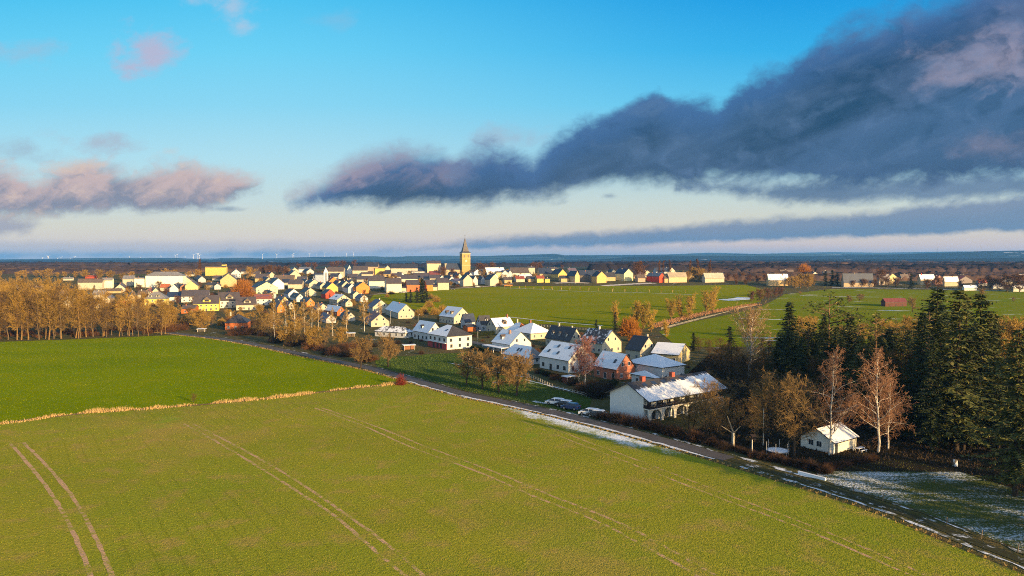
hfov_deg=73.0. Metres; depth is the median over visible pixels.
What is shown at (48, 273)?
village tree
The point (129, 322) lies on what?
bare tree
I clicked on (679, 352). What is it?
house
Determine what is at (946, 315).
spruce tree
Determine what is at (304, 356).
verge
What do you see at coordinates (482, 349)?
garden hedge
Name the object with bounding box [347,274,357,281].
house
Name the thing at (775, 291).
village tree
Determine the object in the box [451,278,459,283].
house
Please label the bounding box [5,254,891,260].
hills
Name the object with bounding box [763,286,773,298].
village tree
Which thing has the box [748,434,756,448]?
bird table
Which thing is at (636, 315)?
willow tree
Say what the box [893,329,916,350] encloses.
pine tree
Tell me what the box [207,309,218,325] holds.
garden tree
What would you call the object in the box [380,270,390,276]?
house
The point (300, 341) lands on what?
bare bush
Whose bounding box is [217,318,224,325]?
amber bush
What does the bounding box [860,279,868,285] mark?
village tree
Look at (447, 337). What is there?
house
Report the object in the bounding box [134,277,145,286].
house
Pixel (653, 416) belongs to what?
glass door
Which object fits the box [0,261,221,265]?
woods
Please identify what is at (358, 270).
house
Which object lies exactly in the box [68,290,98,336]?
bare tree
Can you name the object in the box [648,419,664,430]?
hedge bush
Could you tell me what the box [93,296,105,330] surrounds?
bare tree
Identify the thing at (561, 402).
parked car
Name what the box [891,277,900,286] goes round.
village tree
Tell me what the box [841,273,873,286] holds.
house
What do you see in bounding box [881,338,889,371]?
fir tree
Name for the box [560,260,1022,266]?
woods
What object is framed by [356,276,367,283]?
house
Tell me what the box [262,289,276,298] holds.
house
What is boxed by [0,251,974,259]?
hills
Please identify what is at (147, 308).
bare tree
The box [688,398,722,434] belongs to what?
garden tree
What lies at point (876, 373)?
birch tree
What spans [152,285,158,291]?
house
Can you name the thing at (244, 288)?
tree
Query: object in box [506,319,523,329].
annex
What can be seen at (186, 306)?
house
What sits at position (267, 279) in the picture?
house
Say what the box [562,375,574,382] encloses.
shelter
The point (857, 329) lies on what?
pine tree
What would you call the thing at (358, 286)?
house
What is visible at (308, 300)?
house
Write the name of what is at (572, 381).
bare bush
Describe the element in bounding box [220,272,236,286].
house
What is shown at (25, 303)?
bare tree
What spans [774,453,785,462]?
hedge bush
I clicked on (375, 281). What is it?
house
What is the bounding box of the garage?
[462,324,476,331]
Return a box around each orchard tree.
[350,333,374,367]
[377,332,401,366]
[454,348,480,384]
[463,347,499,388]
[478,352,512,392]
[499,351,524,385]
[501,349,535,395]
[856,293,862,300]
[907,297,921,311]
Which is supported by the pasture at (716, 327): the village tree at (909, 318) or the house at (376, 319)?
the village tree at (909, 318)
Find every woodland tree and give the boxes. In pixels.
[695,337,703,351]
[703,338,712,355]
[711,344,729,372]
[711,348,723,367]
[713,336,729,353]
[717,343,749,383]
[730,343,743,364]
[730,351,760,391]
[738,369,761,401]
[745,352,768,394]
[755,335,779,370]
[761,355,798,385]
[776,374,793,403]
[785,355,830,407]
[830,371,853,420]
[872,346,921,410]
[883,348,924,379]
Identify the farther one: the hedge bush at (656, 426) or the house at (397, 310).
the house at (397, 310)
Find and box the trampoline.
[766,439,789,455]
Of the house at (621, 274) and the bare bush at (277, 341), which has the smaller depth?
the bare bush at (277, 341)
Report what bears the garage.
on the ground at (356, 329)
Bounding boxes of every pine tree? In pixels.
[753,348,769,370]
[777,322,851,375]
[793,286,871,395]
[816,324,875,344]
[838,318,879,362]
[850,312,907,377]
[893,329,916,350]
[905,309,951,399]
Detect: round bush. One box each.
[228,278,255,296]
[616,316,641,335]
[626,330,641,340]
[798,263,810,272]
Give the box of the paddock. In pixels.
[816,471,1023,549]
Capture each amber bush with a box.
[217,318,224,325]
[415,309,423,315]
[420,306,429,313]
[424,301,434,306]
[429,306,439,314]
[432,295,440,301]
[437,305,445,311]
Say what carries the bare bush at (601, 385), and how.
on the ground at (356, 329)
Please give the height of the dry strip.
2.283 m
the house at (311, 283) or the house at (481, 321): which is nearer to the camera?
the house at (481, 321)
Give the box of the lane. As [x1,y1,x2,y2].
[162,332,733,460]
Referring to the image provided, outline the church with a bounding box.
[444,235,470,274]
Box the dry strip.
[655,305,744,326]
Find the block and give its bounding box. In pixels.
[205,266,227,275]
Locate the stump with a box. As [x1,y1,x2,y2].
[952,459,957,466]
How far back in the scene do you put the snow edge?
219.86 m
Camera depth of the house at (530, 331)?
350.78 m
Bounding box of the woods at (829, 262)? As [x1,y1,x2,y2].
[631,261,1023,264]
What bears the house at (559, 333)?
on the ground at (356, 329)
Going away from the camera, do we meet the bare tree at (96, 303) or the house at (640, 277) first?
the bare tree at (96, 303)
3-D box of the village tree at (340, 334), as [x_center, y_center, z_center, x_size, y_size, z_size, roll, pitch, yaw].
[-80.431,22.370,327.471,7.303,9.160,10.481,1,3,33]
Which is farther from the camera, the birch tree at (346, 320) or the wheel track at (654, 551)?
the birch tree at (346, 320)
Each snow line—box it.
[513,317,602,325]
[836,287,993,290]
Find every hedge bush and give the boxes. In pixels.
[599,410,608,420]
[605,411,613,421]
[617,413,633,425]
[626,414,639,426]
[629,413,643,425]
[638,415,652,429]
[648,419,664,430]
[652,421,665,431]
[658,422,673,435]
[665,422,681,436]
[672,425,684,438]
[683,424,704,442]
[686,429,700,442]
[690,430,704,442]
[703,435,718,446]
[747,447,757,457]
[755,452,765,460]
[756,449,766,459]
[765,450,780,461]
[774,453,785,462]
[780,455,792,465]
[792,458,802,468]
[794,457,804,467]
[802,457,816,470]
[815,464,827,474]
[826,464,834,473]
[831,460,841,468]
[853,456,862,464]
[859,455,869,462]
[864,453,873,460]
[870,452,878,460]
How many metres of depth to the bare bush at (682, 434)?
154.36 m
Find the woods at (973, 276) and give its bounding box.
[720,270,1023,280]
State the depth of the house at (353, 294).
645.67 m
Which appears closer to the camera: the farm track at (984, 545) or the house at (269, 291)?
the farm track at (984, 545)
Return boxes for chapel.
[314,268,327,282]
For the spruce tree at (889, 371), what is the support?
on the forest floor
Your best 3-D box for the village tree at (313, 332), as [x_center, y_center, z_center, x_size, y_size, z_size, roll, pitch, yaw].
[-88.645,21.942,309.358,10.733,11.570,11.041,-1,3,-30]
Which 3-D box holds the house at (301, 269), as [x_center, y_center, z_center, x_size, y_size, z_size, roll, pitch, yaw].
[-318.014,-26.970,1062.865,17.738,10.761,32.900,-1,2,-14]
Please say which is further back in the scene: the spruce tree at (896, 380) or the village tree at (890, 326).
the village tree at (890, 326)
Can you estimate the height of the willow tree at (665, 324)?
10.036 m
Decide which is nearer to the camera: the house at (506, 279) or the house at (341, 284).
the house at (341, 284)
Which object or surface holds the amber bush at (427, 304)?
on the pasture at (581, 312)
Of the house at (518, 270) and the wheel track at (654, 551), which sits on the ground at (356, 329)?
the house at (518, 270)
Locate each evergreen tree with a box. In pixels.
[408,289,412,302]
[412,287,420,302]
[415,278,431,302]
[425,288,432,301]
[611,312,618,331]
[689,332,697,350]
[723,326,738,356]
[822,271,832,285]
[828,270,837,285]
[833,272,839,285]
[907,273,914,288]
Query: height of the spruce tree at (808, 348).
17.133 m
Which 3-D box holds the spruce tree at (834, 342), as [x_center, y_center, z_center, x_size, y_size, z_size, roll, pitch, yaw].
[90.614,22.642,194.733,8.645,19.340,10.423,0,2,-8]
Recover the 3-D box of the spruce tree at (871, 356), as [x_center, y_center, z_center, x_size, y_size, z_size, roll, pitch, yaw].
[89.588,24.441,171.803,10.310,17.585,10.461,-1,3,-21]
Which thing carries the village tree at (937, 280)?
on the ground at (356, 329)
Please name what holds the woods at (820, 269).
on the ground at (356, 329)
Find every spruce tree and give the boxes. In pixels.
[761,332,784,378]
[761,348,783,392]
[767,302,804,397]
[774,329,798,399]
[787,337,814,405]
[794,345,819,406]
[808,329,834,410]
[809,344,832,391]
[811,313,831,388]
[818,336,852,418]
[824,334,841,395]
[827,327,845,382]
[833,342,878,420]
[835,354,851,397]
[840,313,860,358]
[846,335,866,359]
[862,336,875,362]
[864,352,882,418]
[866,366,902,437]
[868,336,888,418]
[873,328,906,363]
[874,366,923,437]
[890,359,930,440]
[892,333,899,361]
[899,330,912,350]
[900,312,931,430]
[905,287,971,389]
[906,339,958,451]
[912,320,974,442]
[937,330,1000,450]
[938,305,950,329]
[966,341,998,444]
[969,316,1007,426]
[984,357,1011,447]
[993,342,1022,420]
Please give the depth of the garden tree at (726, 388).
183.01 m
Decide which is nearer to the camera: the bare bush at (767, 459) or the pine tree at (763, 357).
the bare bush at (767, 459)
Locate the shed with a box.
[881,298,906,306]
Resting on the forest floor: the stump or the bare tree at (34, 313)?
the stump
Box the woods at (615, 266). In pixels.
[586,262,1023,269]
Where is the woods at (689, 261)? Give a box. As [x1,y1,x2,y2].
[535,260,1017,262]
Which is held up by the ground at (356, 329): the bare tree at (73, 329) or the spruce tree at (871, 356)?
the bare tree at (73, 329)
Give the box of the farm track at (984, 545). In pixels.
[726,458,1023,563]
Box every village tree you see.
[43,269,53,277]
[95,269,103,277]
[158,303,184,324]
[174,295,182,303]
[184,310,198,324]
[189,308,215,327]
[193,269,203,276]
[225,309,235,317]
[242,267,257,279]
[254,303,263,312]
[255,312,276,331]
[263,264,275,271]
[273,265,281,274]
[275,320,302,344]
[282,265,289,273]
[304,325,327,346]
[331,326,347,344]
[339,260,346,266]
[437,266,447,275]
[475,263,482,268]
[487,262,495,267]
[632,260,647,270]
[633,266,640,275]
[683,270,692,280]
[688,266,699,280]
[693,267,704,281]
[745,274,753,281]
[747,291,755,301]
[754,274,760,283]
[755,288,765,300]
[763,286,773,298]
[772,287,779,296]
[777,286,784,295]
[784,277,790,285]
[787,276,800,288]
[792,316,817,338]
[793,273,808,287]
[804,314,818,331]
[805,274,815,287]
[855,322,875,338]
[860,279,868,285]
[867,318,904,338]
[875,267,892,285]
[878,322,902,343]
[881,277,892,286]
[887,323,915,347]
[887,325,920,345]
[890,314,917,336]
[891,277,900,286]
[922,278,933,288]
[933,275,945,287]
[957,280,963,288]
[974,278,985,288]
[983,274,998,290]
[983,316,1023,356]
[989,314,1023,360]
[995,277,1005,290]
[997,273,1017,290]
[1009,272,1023,291]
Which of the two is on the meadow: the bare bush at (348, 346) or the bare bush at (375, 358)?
the bare bush at (375, 358)
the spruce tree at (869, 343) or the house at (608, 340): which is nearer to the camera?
the spruce tree at (869, 343)
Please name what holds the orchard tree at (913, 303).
on the pasture at (716, 327)
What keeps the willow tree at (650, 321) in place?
on the ground at (356, 329)
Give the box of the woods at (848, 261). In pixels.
[630,260,1023,262]
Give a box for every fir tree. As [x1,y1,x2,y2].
[839,334,881,422]
[872,337,915,420]
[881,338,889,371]
[909,290,1009,450]
[913,290,1022,445]
[945,327,1023,496]
[948,294,984,353]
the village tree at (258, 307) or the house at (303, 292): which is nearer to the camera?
the village tree at (258, 307)
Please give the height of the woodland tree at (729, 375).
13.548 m
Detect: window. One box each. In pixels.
[808,439,813,445]
[816,440,821,447]
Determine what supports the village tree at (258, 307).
on the ground at (356, 329)
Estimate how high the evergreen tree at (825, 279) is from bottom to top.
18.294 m
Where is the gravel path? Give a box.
[381,284,506,293]
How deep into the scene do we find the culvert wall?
127.09 m
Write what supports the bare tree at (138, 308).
on the ground at (356, 329)
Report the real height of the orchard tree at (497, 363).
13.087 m
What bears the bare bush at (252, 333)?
on the ground at (356, 329)
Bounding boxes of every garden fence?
[527,373,586,396]
[662,305,752,328]
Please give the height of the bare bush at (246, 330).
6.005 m
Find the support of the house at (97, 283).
on the ground at (356, 329)
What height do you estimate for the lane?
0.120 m
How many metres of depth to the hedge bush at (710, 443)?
148.77 m
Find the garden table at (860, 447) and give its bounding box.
[853,446,867,452]
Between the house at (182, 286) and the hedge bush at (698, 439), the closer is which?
the hedge bush at (698, 439)
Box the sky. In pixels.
[0,0,1023,258]
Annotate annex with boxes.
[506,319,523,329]
[630,370,659,381]
[798,422,859,453]
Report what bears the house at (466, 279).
on the ground at (356, 329)
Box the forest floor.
[688,355,1023,491]
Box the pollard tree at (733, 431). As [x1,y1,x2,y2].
[722,416,739,446]
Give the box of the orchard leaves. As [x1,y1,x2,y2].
[671,289,1023,344]
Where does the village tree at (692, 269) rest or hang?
on the ground at (356, 329)
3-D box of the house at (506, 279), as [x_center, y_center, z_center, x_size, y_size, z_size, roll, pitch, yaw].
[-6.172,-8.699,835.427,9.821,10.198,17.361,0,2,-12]
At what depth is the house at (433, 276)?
841.26 m
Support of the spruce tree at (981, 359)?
on the forest floor
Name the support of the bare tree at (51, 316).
on the ground at (356, 329)
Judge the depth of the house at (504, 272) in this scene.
898.29 m
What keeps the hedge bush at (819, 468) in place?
on the paddock
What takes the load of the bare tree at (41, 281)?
on the ground at (356, 329)
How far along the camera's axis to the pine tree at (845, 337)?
212.00 m
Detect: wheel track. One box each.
[9,443,93,575]
[22,442,114,575]
[184,424,407,575]
[193,424,425,575]
[315,408,698,575]
[322,408,717,575]
[496,410,912,575]
[510,411,928,575]
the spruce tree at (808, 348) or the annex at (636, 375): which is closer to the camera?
the spruce tree at (808, 348)
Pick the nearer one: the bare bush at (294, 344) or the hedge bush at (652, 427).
the hedge bush at (652, 427)
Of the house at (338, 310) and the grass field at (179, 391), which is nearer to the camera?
the grass field at (179, 391)
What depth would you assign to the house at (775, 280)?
794.47 m
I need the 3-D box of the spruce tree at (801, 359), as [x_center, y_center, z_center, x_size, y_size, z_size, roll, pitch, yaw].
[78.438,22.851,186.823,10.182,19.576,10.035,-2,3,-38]
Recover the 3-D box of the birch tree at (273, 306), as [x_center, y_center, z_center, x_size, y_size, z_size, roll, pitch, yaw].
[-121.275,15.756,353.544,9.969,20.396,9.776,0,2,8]
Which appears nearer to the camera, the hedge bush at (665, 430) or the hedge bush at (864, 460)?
the hedge bush at (864, 460)
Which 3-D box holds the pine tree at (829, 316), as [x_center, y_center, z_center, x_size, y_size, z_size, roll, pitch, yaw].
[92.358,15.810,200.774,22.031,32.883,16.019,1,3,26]
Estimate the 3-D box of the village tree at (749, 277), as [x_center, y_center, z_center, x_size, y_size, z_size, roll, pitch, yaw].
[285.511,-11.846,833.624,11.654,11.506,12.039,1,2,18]
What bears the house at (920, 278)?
on the ground at (356, 329)
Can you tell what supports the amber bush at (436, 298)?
on the pasture at (581, 312)
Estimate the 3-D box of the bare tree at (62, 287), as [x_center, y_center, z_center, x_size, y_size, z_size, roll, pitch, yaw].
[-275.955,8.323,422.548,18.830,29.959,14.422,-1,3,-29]
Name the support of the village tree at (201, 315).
on the ground at (356, 329)
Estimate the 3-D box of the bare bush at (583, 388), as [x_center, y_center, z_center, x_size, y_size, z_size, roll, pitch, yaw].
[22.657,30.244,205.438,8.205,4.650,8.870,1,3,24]
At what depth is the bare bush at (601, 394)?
200.57 m
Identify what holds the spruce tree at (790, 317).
on the forest floor
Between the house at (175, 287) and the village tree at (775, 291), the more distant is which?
the house at (175, 287)
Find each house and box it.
[63,276,73,280]
[77,278,103,289]
[85,274,96,277]
[93,290,106,298]
[102,277,113,287]
[105,288,122,292]
[115,282,125,291]
[122,275,134,285]
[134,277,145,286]
[137,289,149,296]
[144,292,169,305]
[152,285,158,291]
[159,283,170,290]
[166,292,180,301]
[169,282,179,291]
[179,283,184,290]
[181,290,209,301]
[181,304,198,313]
[185,280,198,289]
[186,276,191,283]
[192,295,220,310]
[194,275,205,282]
[205,282,216,287]
[212,275,222,280]
[214,282,220,289]
[217,292,239,307]
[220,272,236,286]
[225,312,250,329]
[231,269,240,277]
[235,297,256,309]
[250,281,277,293]
[253,294,271,304]
[255,274,269,281]
[261,276,270,282]
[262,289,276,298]
[265,271,274,277]
[269,277,283,288]
[274,274,295,280]
[274,298,284,312]
[277,295,288,303]
[282,279,289,285]
[283,299,293,308]
[284,288,298,297]
[287,270,300,278]
[288,280,303,288]
[289,292,302,301]
[296,276,307,279]
[299,267,310,272]
[300,286,315,296]
[300,296,314,306]
[302,268,313,273]
[305,279,317,287]
[313,302,326,311]
[315,281,324,288]
[319,312,335,322]
[320,288,335,298]
[322,281,338,291]
[325,304,344,315]
[327,267,344,277]
[328,277,336,281]
[329,293,350,304]
[330,273,338,279]
[338,280,347,290]
[339,310,355,320]
[340,298,352,306]
[343,283,353,292]
[345,265,351,273]
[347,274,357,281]
[350,290,359,298]
[352,266,368,275]
[353,281,369,293]
[355,293,367,301]
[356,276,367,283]
[361,271,372,275]
[365,262,378,274]
[365,310,388,326]
[367,298,387,312]
[368,276,384,288]
[375,266,385,274]
[375,326,412,337]
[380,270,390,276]
[384,278,401,292]
[385,301,414,318]
[391,264,417,273]
[392,273,401,277]
[401,275,417,282]
[405,280,419,291]
[411,267,425,273]
[412,320,439,340]
[413,273,428,278]
[420,275,428,280]
[424,280,432,290]
[426,261,440,272]
[427,325,472,349]
[429,271,440,274]
[429,275,439,279]
[435,278,448,289]
[439,306,468,323]
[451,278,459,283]
[459,274,472,285]
[460,313,475,327]
[469,275,477,284]
[470,269,480,274]
[475,315,489,330]
[478,276,484,283]
[482,329,531,352]
[484,274,498,285]
[485,267,503,274]
[486,314,513,333]
[501,270,508,276]
[502,277,511,282]
[503,344,539,364]
[509,267,529,274]
[513,275,524,281]
[513,320,547,339]
[525,276,534,281]
[527,266,534,273]
[535,275,544,282]
[537,268,551,276]
[538,340,594,372]
[545,323,581,344]
[551,269,566,277]
[558,275,568,281]
[566,267,576,273]
[567,271,579,282]
[578,270,596,281]
[579,326,621,353]
[591,271,605,282]
[594,350,635,379]
[604,272,615,280]
[605,371,725,421]
[615,268,632,280]
[624,334,654,359]
[631,354,685,377]
[635,274,645,281]
[646,272,663,282]
[651,342,690,362]
[652,267,672,273]
[663,275,668,282]
[666,272,686,282]
[702,272,724,282]
[766,274,787,285]
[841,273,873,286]
[889,273,896,281]
[899,273,908,278]
[917,273,934,284]
[932,275,942,284]
[942,276,958,285]
[958,276,971,283]
[962,284,977,290]
[1010,285,1023,291]
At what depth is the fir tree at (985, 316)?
147.26 m
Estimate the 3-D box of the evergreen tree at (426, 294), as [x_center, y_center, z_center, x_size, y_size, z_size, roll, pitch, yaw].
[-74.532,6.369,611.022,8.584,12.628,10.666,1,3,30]
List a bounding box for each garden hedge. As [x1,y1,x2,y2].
[470,345,488,351]
[471,330,494,336]
[538,369,562,377]
[596,378,618,385]
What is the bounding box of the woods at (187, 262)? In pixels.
[0,261,364,262]
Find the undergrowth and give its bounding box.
[689,354,1023,490]
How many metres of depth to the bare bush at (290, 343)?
320.29 m
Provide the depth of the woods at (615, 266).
1245.14 m
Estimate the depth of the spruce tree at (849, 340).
207.90 m
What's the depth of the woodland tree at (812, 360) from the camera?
183.06 m
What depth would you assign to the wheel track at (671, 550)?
113.51 m
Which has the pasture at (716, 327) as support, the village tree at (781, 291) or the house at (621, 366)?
the village tree at (781, 291)
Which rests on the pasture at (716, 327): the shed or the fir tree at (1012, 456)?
the shed
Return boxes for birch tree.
[261,299,280,335]
[277,297,293,326]
[289,300,300,326]
[298,299,312,331]
[307,301,318,323]
[313,302,324,326]
[325,307,338,335]
[342,308,348,331]
[357,295,370,332]
[565,348,594,381]
[572,336,604,383]
[729,301,775,375]
[801,344,875,455]
[842,346,919,452]
[867,376,911,448]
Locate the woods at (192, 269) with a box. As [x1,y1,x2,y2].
[0,266,297,271]
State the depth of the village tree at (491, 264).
1074.32 m
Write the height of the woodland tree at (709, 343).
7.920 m
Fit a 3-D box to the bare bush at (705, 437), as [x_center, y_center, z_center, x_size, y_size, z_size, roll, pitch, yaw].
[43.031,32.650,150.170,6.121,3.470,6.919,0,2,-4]
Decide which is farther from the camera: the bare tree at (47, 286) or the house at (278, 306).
the house at (278, 306)
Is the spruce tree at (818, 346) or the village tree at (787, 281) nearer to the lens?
the spruce tree at (818, 346)
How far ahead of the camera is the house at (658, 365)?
229.62 m
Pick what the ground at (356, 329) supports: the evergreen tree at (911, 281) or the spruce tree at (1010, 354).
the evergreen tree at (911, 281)
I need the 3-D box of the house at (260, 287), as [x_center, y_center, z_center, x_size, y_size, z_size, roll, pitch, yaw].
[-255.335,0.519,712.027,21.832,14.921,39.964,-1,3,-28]
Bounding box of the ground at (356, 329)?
[0,263,1023,572]
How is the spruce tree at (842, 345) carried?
on the forest floor
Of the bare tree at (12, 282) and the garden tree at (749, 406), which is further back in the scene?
the bare tree at (12, 282)
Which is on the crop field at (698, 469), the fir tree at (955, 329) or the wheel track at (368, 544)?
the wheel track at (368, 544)
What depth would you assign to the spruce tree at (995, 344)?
155.24 m
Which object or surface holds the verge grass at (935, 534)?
on the ground at (356, 329)
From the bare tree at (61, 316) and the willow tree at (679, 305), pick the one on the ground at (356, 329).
the bare tree at (61, 316)
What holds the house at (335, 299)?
on the ground at (356, 329)
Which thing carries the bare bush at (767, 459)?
on the forest floor
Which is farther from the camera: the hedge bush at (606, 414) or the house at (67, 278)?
the house at (67, 278)
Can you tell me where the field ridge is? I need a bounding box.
[2,384,383,423]
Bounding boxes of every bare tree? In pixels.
[0,276,15,330]
[0,283,17,331]
[0,285,8,332]
[0,290,22,339]
[0,291,13,328]
[1,282,36,339]
[2,293,28,339]
[3,277,28,315]
[4,286,31,336]
[7,277,34,315]
[10,275,26,323]
[11,288,37,332]
[11,290,40,338]
[15,290,40,339]
[19,292,51,339]
[21,277,45,322]
[22,279,37,320]
[25,289,44,331]
[26,283,44,327]
[27,297,60,333]
[28,284,63,338]
[31,285,64,339]
[35,276,53,323]
[35,297,65,338]
[42,284,79,338]
[45,288,70,335]
[48,297,71,338]
[51,278,72,320]
[56,283,74,328]
[61,282,90,337]
[65,292,90,337]
[66,292,89,337]
[66,309,86,330]
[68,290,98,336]
[80,294,100,336]
[86,288,98,324]
[87,297,101,330]
[92,293,113,335]
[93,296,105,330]
[95,304,119,336]
[96,306,111,335]
[97,287,114,325]
[104,297,118,334]
[110,300,131,335]
[111,295,125,330]
[114,293,144,335]
[114,303,135,334]
[114,305,130,335]
[116,289,134,313]
[124,298,152,335]
[125,305,138,335]
[131,293,144,330]
[136,292,150,315]
[138,300,154,324]
[138,304,156,335]
[138,308,150,331]
[149,311,161,333]
[154,301,172,333]
[155,300,170,334]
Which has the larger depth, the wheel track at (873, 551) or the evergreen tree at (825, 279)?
the evergreen tree at (825, 279)
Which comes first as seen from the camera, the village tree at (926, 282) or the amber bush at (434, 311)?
the amber bush at (434, 311)
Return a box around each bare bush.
[154,322,173,331]
[166,322,179,330]
[177,321,189,329]
[226,328,239,335]
[241,327,254,334]
[245,328,256,335]
[257,330,270,335]
[264,334,281,343]
[273,338,284,343]
[283,339,300,346]
[287,341,298,346]
[298,337,306,344]
[300,341,317,349]
[313,344,325,350]
[323,345,339,355]
[325,347,340,354]
[328,343,345,351]
[335,349,350,356]
[342,343,355,351]
[353,351,374,362]
[370,354,380,360]
[395,374,407,385]
[549,371,560,379]
[563,376,580,385]
[571,382,587,392]
[576,384,593,394]
[581,376,603,385]
[582,383,609,398]
[592,380,613,393]
[592,412,605,420]
[603,382,615,389]
[609,412,629,423]
[631,418,654,429]
[677,430,691,440]
[698,432,722,445]
[715,440,735,450]
[742,448,752,454]
[761,454,776,461]
[798,460,819,471]
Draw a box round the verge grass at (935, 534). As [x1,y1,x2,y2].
[154,332,1023,574]
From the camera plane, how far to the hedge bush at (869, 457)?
137.23 m
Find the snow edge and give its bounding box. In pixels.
[526,379,580,393]
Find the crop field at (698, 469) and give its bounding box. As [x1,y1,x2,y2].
[0,384,1023,575]
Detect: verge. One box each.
[160,332,396,377]
[176,332,730,453]
[406,381,714,458]
[546,408,1023,553]
[739,466,1023,568]
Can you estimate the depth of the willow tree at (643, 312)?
401.22 m
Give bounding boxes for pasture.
[369,285,765,328]
[659,289,1023,346]
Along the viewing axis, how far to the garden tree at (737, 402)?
171.08 m
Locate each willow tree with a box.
[611,300,620,322]
[629,300,640,322]
[634,300,650,328]
[646,308,657,331]
[662,319,669,336]
[665,298,677,318]
[674,294,684,316]
[683,292,696,318]
[700,288,714,312]
[708,286,721,310]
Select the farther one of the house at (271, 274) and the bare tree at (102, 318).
the house at (271, 274)
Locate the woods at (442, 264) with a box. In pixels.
[222,262,561,265]
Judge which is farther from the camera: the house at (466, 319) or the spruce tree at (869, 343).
the house at (466, 319)
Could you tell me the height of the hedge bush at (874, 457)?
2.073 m
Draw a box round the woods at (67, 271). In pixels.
[0,267,172,273]
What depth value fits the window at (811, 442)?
146.11 m
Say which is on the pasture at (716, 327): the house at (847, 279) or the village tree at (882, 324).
the village tree at (882, 324)
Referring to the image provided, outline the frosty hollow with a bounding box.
[719,297,749,300]
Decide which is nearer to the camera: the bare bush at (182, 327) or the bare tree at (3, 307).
the bare tree at (3, 307)
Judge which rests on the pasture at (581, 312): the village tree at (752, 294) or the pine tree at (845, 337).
the village tree at (752, 294)
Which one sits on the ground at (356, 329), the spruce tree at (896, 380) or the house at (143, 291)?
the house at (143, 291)
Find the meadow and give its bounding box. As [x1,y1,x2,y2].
[375,353,590,415]
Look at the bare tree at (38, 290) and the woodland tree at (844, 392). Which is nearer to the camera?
the woodland tree at (844, 392)
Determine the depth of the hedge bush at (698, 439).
151.07 m
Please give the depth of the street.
330.10 m
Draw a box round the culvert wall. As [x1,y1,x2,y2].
[798,471,825,480]
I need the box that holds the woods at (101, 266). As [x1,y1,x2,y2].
[0,263,276,268]
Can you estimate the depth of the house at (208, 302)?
528.19 m
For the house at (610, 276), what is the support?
on the ground at (356, 329)
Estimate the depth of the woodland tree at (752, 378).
190.37 m
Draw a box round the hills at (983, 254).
[0,250,1023,262]
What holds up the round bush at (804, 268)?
on the ground at (356, 329)
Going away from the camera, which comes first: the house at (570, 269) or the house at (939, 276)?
the house at (939, 276)
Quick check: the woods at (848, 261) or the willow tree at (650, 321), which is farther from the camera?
the woods at (848, 261)
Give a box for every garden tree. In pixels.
[148,306,175,326]
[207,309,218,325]
[248,318,262,332]
[259,312,279,338]
[294,320,310,337]
[320,322,334,345]
[674,389,701,429]
[675,397,704,428]
[682,378,725,422]
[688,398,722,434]
[702,394,730,429]
[708,402,737,436]
[714,377,748,407]
[730,366,812,444]
[732,398,746,420]
[736,391,768,433]
[749,369,796,414]
[758,370,832,457]
[780,376,829,424]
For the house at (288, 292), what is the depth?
653.40 m
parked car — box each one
[545,397,563,404]
[554,399,572,406]
[560,402,580,410]
[578,407,597,416]
[586,409,606,416]
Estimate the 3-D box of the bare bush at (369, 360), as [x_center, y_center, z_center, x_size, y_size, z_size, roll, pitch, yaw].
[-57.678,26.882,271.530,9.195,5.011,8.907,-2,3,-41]
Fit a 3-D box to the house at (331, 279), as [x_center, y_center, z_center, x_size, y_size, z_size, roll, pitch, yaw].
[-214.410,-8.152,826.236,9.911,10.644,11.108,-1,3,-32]
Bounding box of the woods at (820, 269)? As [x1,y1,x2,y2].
[696,264,1023,273]
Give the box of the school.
[145,272,186,286]
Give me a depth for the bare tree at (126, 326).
364.75 m
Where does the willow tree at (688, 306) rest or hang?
on the dry strip
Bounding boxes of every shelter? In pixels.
[197,328,206,331]
[346,332,354,337]
[402,344,415,350]
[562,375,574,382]
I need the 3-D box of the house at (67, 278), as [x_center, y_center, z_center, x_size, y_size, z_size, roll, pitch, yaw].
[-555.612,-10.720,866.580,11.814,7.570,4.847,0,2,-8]
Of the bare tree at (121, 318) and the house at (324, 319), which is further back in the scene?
the house at (324, 319)
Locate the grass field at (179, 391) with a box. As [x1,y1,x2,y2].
[0,335,397,422]
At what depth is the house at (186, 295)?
614.64 m
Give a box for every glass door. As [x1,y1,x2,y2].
[647,410,655,419]
[660,408,667,417]
[672,405,680,415]
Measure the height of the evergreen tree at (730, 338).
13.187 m
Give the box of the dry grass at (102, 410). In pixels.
[0,382,398,423]
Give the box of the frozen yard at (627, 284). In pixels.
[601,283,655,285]
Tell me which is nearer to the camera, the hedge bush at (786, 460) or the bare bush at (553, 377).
the hedge bush at (786, 460)
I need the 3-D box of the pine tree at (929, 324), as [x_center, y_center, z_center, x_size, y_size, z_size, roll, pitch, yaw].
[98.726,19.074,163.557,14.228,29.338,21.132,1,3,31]
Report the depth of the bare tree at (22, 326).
345.55 m
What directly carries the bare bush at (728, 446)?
on the ground at (356, 329)
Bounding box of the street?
[472,340,491,347]

